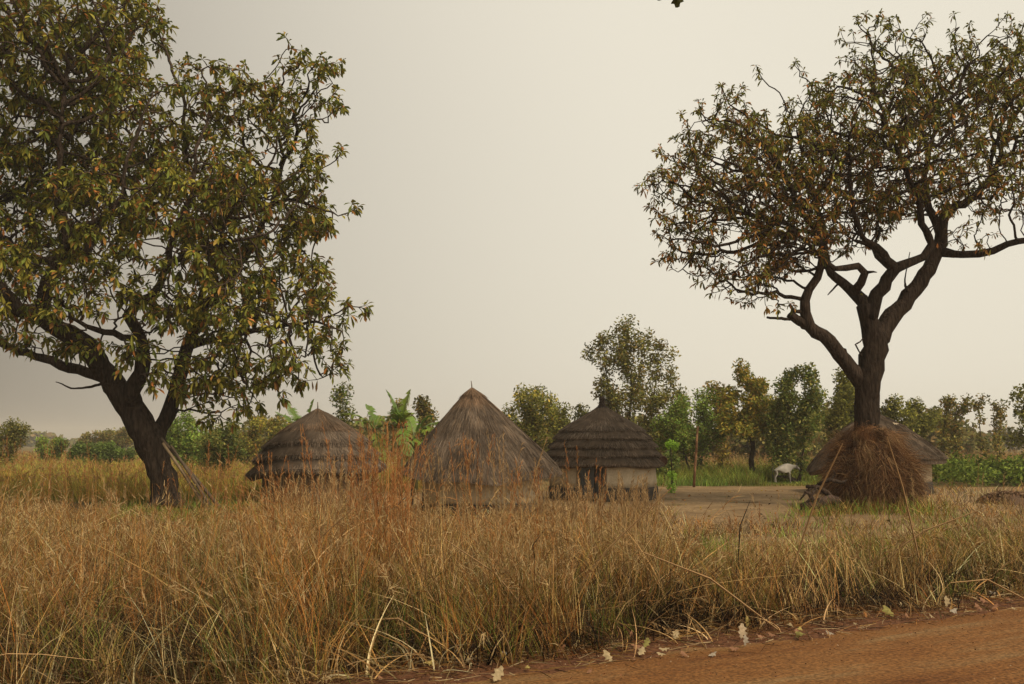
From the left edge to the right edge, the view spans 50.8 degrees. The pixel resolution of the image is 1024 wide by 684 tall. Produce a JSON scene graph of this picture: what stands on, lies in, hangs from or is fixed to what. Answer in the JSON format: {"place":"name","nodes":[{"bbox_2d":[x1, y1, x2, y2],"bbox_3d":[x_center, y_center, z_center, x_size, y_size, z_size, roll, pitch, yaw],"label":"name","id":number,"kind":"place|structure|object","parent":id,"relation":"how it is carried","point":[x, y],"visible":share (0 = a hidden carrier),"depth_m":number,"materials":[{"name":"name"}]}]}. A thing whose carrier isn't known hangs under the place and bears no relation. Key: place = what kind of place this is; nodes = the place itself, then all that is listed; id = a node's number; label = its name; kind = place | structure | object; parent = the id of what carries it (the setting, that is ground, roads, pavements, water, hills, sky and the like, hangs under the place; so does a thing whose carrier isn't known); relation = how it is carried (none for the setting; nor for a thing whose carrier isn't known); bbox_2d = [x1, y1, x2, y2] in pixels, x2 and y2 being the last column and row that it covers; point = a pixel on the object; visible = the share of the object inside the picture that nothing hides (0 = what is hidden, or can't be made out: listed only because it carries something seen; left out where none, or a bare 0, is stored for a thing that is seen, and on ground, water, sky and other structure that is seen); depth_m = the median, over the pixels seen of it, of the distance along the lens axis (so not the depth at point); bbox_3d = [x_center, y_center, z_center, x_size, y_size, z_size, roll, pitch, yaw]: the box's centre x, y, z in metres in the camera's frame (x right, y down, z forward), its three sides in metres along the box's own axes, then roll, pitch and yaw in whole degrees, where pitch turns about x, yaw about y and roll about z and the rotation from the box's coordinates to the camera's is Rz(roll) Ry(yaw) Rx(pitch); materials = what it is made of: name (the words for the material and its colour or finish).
{"place":"outdoors","nodes":[
{"label":"outdoors","id":0,"kind":"place"},
{"bbox_2d":[0,446,1023,683],"bbox_3d":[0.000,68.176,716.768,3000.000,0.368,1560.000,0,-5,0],"label":"ground","id":1,"kind":"structure","parent":0,"point":[507,669],"depth_m":9.84,"materials":[{"name":"soil"}]},
{"bbox_2d":[0,416,33,466],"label":"leafy bush","id":2,"kind":"object","parent":1,"relation":"on","point":[14,432],"visible":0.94,"depth_m":73.57,"materials":[{"name":"green plant"}]},
{"bbox_2d":[34,435,69,462],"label":"leafy bush","id":3,"kind":"object","parent":1,"relation":"on","point":[57,445],"visible":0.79,"depth_m":91.27,"materials":[{"name":"green plant"}]},
{"bbox_2d":[66,440,138,467],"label":"leafy bush","id":4,"kind":"object","parent":1,"relation":"on","point":[108,450],"visible":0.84,"depth_m":79.27,"materials":[{"name":"green plant"}]},
{"bbox_2d":[78,426,133,447],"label":"leafy bush","id":5,"kind":"object","parent":1,"relation":"on","point":[122,438],"visible":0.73,"depth_m":128.98,"materials":[{"name":"green plant"}]},
{"bbox_2d":[154,501,195,508],"bbox_3d":[-10.128,4.901,32.272,1.427,0.250,0.217,-1,-5,13],"label":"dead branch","id":6,"kind":"object","parent":1,"relation":"on","point":[167,503],"visible":0.4,"depth_m":32.20,"materials":[{"name":"wood"}]},
{"bbox_2d":[162,442,206,507],"bbox_3d":[-9.862,4.084,32.566,1.939,2.093,0.116,-3,-6,26],"label":"wooden pole","id":7,"kind":"object","parent":1,"relation":"on","point":[179,467],"visible":0.67,"depth_m":32.57,"materials":[{"name":"brown wood"}]},
{"bbox_2d":[0,0,373,508],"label":"shea tree","id":8,"kind":"object","parent":1,"relation":"on","point":[159,173],"visible":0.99,"depth_m":33.41,"materials":[{"name":"green plant"}]},
{"bbox_2d":[160,437,219,507],"bbox_3d":[-9.733,4.020,32.712,2.318,2.249,0.112,-2,-6,18],"label":"wooden pole","id":9,"kind":"object","parent":1,"relation":"on","point":[193,474],"visible":0.61,"depth_m":32.62,"materials":[{"name":"brown wood"}]},
{"bbox_2d":[170,445,210,509],"bbox_3d":[-9.620,4.109,32.411,1.901,2.004,0.095,-3,-6,29],"label":"wooden pole","id":10,"kind":"object","parent":1,"relation":"on","point":[185,467],"visible":0.63,"depth_m":32.44,"materials":[{"name":"brown wood"}]},
{"bbox_2d":[166,406,221,471],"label":"leafy bush","id":11,"kind":"object","parent":1,"relation":"on","point":[174,437],"visible":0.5,"depth_m":69.15,"materials":[{"name":"green plant"}]},
{"bbox_2d":[192,418,248,479],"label":"savanna tree","id":12,"kind":"object","parent":1,"relation":"on","point":[218,437],"visible":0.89,"depth_m":59.49,"materials":[{"name":"green plant"}]},
{"bbox_2d":[235,414,289,468],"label":"savanna tree","id":13,"kind":"object","parent":1,"relation":"on","point":[258,424],"visible":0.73,"depth_m":71.42,"materials":[{"name":"green plant"}]},
{"bbox_2d":[276,399,313,427],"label":"banana plant","id":14,"kind":"object","parent":1,"relation":"on","point":[291,410],"visible":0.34,"depth_m":46.23,"materials":[{"name":"green plant"}]},
{"bbox_2d":[243,402,388,504],"bbox_3d":[-6.853,3.882,37.901,5.035,3.540,5.051,0,-5,0],"label":"thatched hut","id":15,"kind":"object","parent":1,"relation":"on","point":[290,447],"visible":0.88,"depth_m":36.29,"materials":[{"name":"brown plant"}]},
{"bbox_2d":[328,381,357,424],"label":"savanna tree","id":16,"kind":"object","parent":1,"relation":"on","point":[340,398],"visible":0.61,"depth_m":49.89,"materials":[{"name":"green plant"}]},
{"bbox_2d":[338,404,396,494],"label":"banana plant","id":17,"kind":"object","parent":1,"relation":"on","point":[371,411],"visible":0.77,"depth_m":42.72,"materials":[{"name":"green plant"}]},
{"bbox_2d":[379,389,415,495],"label":"banana plant","id":18,"kind":"object","parent":1,"relation":"on","point":[397,414],"visible":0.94,"depth_m":41.65,"materials":[{"name":"green plant"}]},
{"bbox_2d":[383,394,438,462],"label":"savanna tree","id":19,"kind":"object","parent":1,"relation":"on","point":[422,404],"visible":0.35,"depth_m":63.58,"materials":[{"name":"green plant"}]},
{"bbox_2d":[396,412,439,492],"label":"banana plant","id":20,"kind":"object","parent":1,"relation":"on","point":[414,426],"visible":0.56,"depth_m":43.85,"materials":[{"name":"green plant"}]},
{"bbox_2d":[0,451,1023,683],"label":"dry grass","id":21,"kind":"structure","parent":1,"relation":"on","point":[166,665],"depth_m":10.22,"materials":[{"name":"beige plant"}]},
{"bbox_2d":[799,470,846,510],"bbox_3d":[8.997,4.298,31.253,1.516,1.169,0.280,1,-5,-7],"label":"dead branch","id":22,"kind":"object","parent":21,"relation":"on","point":[826,481],"visible":0.98,"depth_m":31.23,"materials":[{"name":"wood"}]},
{"bbox_2d":[944,596,950,605],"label":"fallen leaf","id":23,"kind":"object","parent":21,"relation":"on","point":[946,601],"visible":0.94,"depth_m":11.52,"materials":[{"name":"beige plant"}]},
{"bbox_2d":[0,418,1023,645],"bbox_3d":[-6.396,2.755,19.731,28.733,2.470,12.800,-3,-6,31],"label":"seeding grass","id":24,"kind":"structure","parent":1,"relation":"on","point":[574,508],"depth_m":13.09,"materials":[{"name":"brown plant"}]},
{"bbox_2d":[0,448,1023,579],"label":"golden grass","id":25,"kind":"structure","parent":1,"relation":"on","point":[131,470],"depth_m":37.37,"materials":[{"name":"beige plant"}]},
{"bbox_2d":[0,456,1023,683],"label":"green grass","id":26,"kind":"structure","parent":1,"relation":"on","point":[713,475],"depth_m":12.90,"materials":[{"name":"green plant"}]},
{"bbox_2d":[3,401,1023,461],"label":"distant woodland","id":27,"kind":"object","parent":1,"relation":"on","point":[969,440],"visible":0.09,"depth_m":99.67,"materials":[{"name":"green plant"}]},
{"bbox_2d":[502,382,567,451],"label":"savanna tree","id":28,"kind":"object","parent":1,"relation":"on","point":[533,423],"visible":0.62,"depth_m":61.44,"materials":[{"name":"green plant"}]},
{"bbox_2d":[550,401,590,443],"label":"savanna tree","id":29,"kind":"object","parent":1,"relation":"on","point":[563,413],"visible":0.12,"depth_m":57.82,"materials":[{"name":"green plant"}]},
{"bbox_2d":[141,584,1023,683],"bbox_3d":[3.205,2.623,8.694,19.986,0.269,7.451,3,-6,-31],"label":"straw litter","id":30,"kind":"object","parent":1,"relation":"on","point":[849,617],"visible":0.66,"depth_m":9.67,"materials":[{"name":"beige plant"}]},
{"bbox_2d":[631,644,643,649],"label":"fallen leaf","id":31,"kind":"object","parent":30,"relation":"on","point":[637,647],"visible":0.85,"depth_m":9.23,"materials":[{"name":"brown plant"}]},
{"bbox_2d":[882,605,893,615],"bbox_3d":[3.863,2.757,11.040,0.135,0.097,0.119,-4,-6,35],"label":"fallen leaf","id":32,"kind":"object","parent":30,"relation":"on","point":[886,610],"visible":0.97,"depth_m":11.05,"materials":[{"name":"yellow plant"}]},
{"bbox_2d":[546,397,664,501],"bbox_3d":[3.341,3.923,39.806,4.689,3.809,4.699,0,-5,0],"label":"thatched hut","id":33,"kind":"object","parent":1,"relation":"on","point":[613,442],"visible":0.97,"depth_m":38.19,"materials":[{"name":"plant"}]},
{"bbox_2d":[580,467,593,498],"bbox_3d":[2.641,4.813,37.974,0.490,1.420,0.064,-2,-5,16],"label":"door","id":34,"kind":"structure","parent":33,"relation":"in","point":[590,469],"depth_m":37.97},
{"bbox_2d":[594,467,603,498],"bbox_3d":[3.101,4.811,37.956,0.440,1.420,0.035,-4,-7,36],"label":"door","id":35,"kind":"structure","parent":33,"relation":"in","point":[596,483],"depth_m":37.97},
{"bbox_2d":[658,452,667,464],"bbox_3d":[5.419,4.263,39.375,0.372,0.507,0.640,1,-5,-14],"label":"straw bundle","id":36,"kind":"object","parent":33,"relation":"hanging from","point":[664,459],"visible":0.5,"depth_m":39.11,"materials":[{"name":"brown plant"}]},
{"bbox_2d":[580,314,691,453],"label":"savanna tree","id":37,"kind":"object","parent":1,"relation":"on","point":[652,404],"visible":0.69,"depth_m":65.68,"materials":[{"name":"green plant"}]},
{"bbox_2d":[637,646,645,654],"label":"fallen leaf","id":38,"kind":"object","parent":1,"relation":"on","point":[641,651],"visible":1,"depth_m":9.06,"materials":[{"name":"beige plant"}]},
{"bbox_2d":[643,638,649,647],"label":"fallen leaf","id":39,"kind":"object","parent":1,"relation":"on","point":[646,642],"visible":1,"depth_m":9.35,"materials":[{"name":"yellow plant"}]},
{"bbox_2d":[656,450,680,478],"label":"leafy bush","id":40,"kind":"object","parent":1,"relation":"on","point":[668,464],"visible":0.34,"depth_m":54.38,"materials":[{"name":"green plant"}]},
{"bbox_2d":[657,0,683,7],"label":"roadside tree","id":41,"kind":"object","parent":1,"relation":"on","point":[676,3],"visible":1,"depth_m":8.81,"materials":[{"name":"green plant"}]},
{"bbox_2d":[664,439,679,492],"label":"leafy bush","id":42,"kind":"object","parent":1,"relation":"on","point":[673,446],"visible":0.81,"depth_m":43.68,"materials":[{"name":"green plant"}]},
{"bbox_2d":[671,629,678,638],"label":"fallen leaf","id":43,"kind":"object","parent":1,"relation":"on","point":[675,634],"visible":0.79,"depth_m":9.81,"materials":[{"name":"beige plant"}]},
{"bbox_2d":[648,386,730,471],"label":"leafy bush","id":44,"kind":"object","parent":1,"relation":"on","point":[676,426],"visible":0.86,"depth_m":59.52,"materials":[{"name":"green plant"}]},
{"bbox_2d":[702,380,737,470],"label":"savanna tree","id":45,"kind":"object","parent":1,"relation":"on","point":[721,454],"visible":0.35,"depth_m":61.63,"materials":[{"name":"green plant"}]},
{"bbox_2d":[738,623,746,637],"bbox_3d":[2.078,2.614,9.734,0.101,0.140,0.039,1,-5,-13],"label":"fallen leaf","id":46,"kind":"object","parent":1,"relation":"on","point":[741,631],"visible":1,"depth_m":9.73,"materials":[{"name":"beige plant"}]},
{"bbox_2d":[736,502,749,575],"bbox_3d":[2.850,2.616,13.316,0.222,1.305,0.018,0,-5,0],"label":"charred stem","id":47,"kind":"object","parent":1,"relation":"on","point":[739,535],"visible":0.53,"depth_m":13.33,"materials":[{"name":"plant"}]},
{"bbox_2d":[714,357,778,471],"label":"savanna tree","id":48,"kind":"object","parent":1,"relation":"on","point":[749,423],"visible":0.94,"depth_m":57.52,"materials":[{"name":"green plant"}]},
{"bbox_2d":[772,463,799,482],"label":"goat","id":49,"kind":"object","parent":1,"relation":"on","point":[787,468],"visible":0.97,"depth_m":54.50},
{"bbox_2d":[763,362,828,482],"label":"savanna tree","id":50,"kind":"object","parent":1,"relation":"on","point":[805,417],"visible":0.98,"depth_m":55.52,"materials":[{"name":"green plant"}]},
{"bbox_2d":[632,8,1023,438],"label":"shea tree","id":51,"kind":"object","parent":1,"relation":"on","point":[864,375],"visible":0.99,"depth_m":33.68,"materials":[{"name":"green plant"}]},
{"bbox_2d":[820,367,854,442],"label":"savanna tree","id":52,"kind":"object","parent":1,"relation":"on","point":[842,407],"visible":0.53,"depth_m":59.40,"materials":[{"name":"green plant"}]},
{"bbox_2d":[880,393,943,438],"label":"savanna tree","id":53,"kind":"object","parent":1,"relation":"on","point":[918,423],"visible":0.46,"depth_m":61.64,"materials":[{"name":"green plant"}]},
{"bbox_2d":[935,393,974,460],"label":"savanna tree","id":54,"kind":"object","parent":1,"relation":"on","point":[950,403],"visible":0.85,"depth_m":65.60,"materials":[{"name":"green plant"}]},
{"bbox_2d":[931,449,1023,486],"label":"crop patch","id":55,"kind":"object","parent":1,"relation":"on","point":[962,470],"visible":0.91,"depth_m":51.17,"materials":[{"name":"green plant"}]},
{"bbox_2d":[969,393,1010,461],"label":"savanna tree","id":56,"kind":"object","parent":1,"relation":"on","point":[999,411],"visible":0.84,"depth_m":65.71,"materials":[{"name":"green plant"}]},
{"bbox_2d":[1001,383,1023,461],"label":"savanna tree","id":57,"kind":"object","parent":1,"relation":"on","point":[1020,413],"visible":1,"depth_m":52.06,"materials":[{"name":"green plant"}]},
{"bbox_2d":[0,0,1023,439],"label":"sky","id":58,"kind":"structure","parent":0,"point":[498,150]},
{"bbox_2d":[306,486,1023,560],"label":"yard","id":59,"kind":"structure","parent":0,"point":[695,501],"depth_m":32.56,"materials":[{"name":"brown soil"}]},
{"bbox_2d":[398,381,564,515],"bbox_3d":[-0.904,3.155,32.051,4.999,4.012,5.064,0,-5,0],"label":"thatched hut","id":60,"kind":"object","parent":59,"relation":"on","point":[473,414],"visible":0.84,"depth_m":30.61,"materials":[{"name":"plant"}]},
{"bbox_2d":[693,426,698,486],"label":"wooden post","id":61,"kind":"object","parent":59,"relation":"on","point":[695,463],"visible":1,"depth_m":48.69,"materials":[{"name":"brown wood"}]},
{"bbox_2d":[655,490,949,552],"bbox_3d":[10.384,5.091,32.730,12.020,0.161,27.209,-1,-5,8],"label":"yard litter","id":62,"kind":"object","parent":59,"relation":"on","point":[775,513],"visible":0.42,"depth_m":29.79,"materials":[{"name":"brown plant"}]},
{"bbox_2d":[800,491,841,509],"bbox_3d":[9.138,4.667,31.768,1.433,0.586,0.461,2,-6,-18],"label":"goat","id":63,"kind":"object","parent":59,"relation":"on","point":[830,498],"visible":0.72,"depth_m":31.62,"materials":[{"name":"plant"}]},
{"bbox_2d":[799,479,844,510],"bbox_3d":[9.208,4.583,32.012,1.352,1.028,0.183,0,-5,0],"label":"dead branch","id":64,"kind":"object","parent":59,"relation":"on","point":[824,491],"visible":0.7,"depth_m":31.99,"materials":[{"name":"wood"}]},
{"bbox_2d":[808,421,941,509],"bbox_3d":[11.304,3.846,33.702,3.964,3.118,3.916,4,-7,-38],"label":"grass heap","id":65,"kind":"object","parent":59,"relation":"on","point":[864,465],"depth_m":32.82,"materials":[{"name":"brown plant"}]},
{"bbox_2d":[806,414,948,494],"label":"thatched hut","id":66,"kind":"object","parent":59,"relation":"on","point":[926,447],"visible":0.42,"depth_m":42.96,"materials":[{"name":"plant"}]},
{"bbox_2d":[976,490,1023,504],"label":"leaf heap","id":67,"kind":"object","parent":59,"relation":"on","point":[1015,495],"visible":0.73,"depth_m":36.19,"materials":[{"name":"brown plant"}]},
{"bbox_2d":[449,607,1023,683],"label":"road","id":68,"kind":"structure","parent":0,"point":[998,651],"depth_m":8.74,"materials":[{"name":"brown soil"}]},
{"bbox_2d":[491,666,503,680],"bbox_3d":[-0.111,2.478,8.062,0.125,0.101,0.076,4,-7,-39],"label":"fallen leaf","id":69,"kind":"object","parent":68,"relation":"on","point":[498,673],"visible":1,"depth_m":8.06,"materials":[{"name":"beige plant"}]},
{"bbox_2d":[602,650,612,660],"bbox_3d":[0.792,2.557,8.788,0.104,0.079,0.066,-5,-7,42],"label":"fallen leaf","id":70,"kind":"object","parent":68,"relation":"on","point":[606,655],"visible":1,"depth_m":8.79,"materials":[{"name":"beige plant"}]},
{"bbox_2d":[743,635,748,644],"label":"fallen leaf","id":71,"kind":"object","parent":68,"relation":"on","point":[745,640],"visible":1,"depth_m":9.40,"materials":[{"name":"beige plant"}]},
{"bbox_2d":[795,631,804,637],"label":"fallen leaf","id":72,"kind":"object","parent":68,"relation":"on","point":[798,634],"visible":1,"depth_m":9.79,"materials":[{"name":"plant"}]}
]}

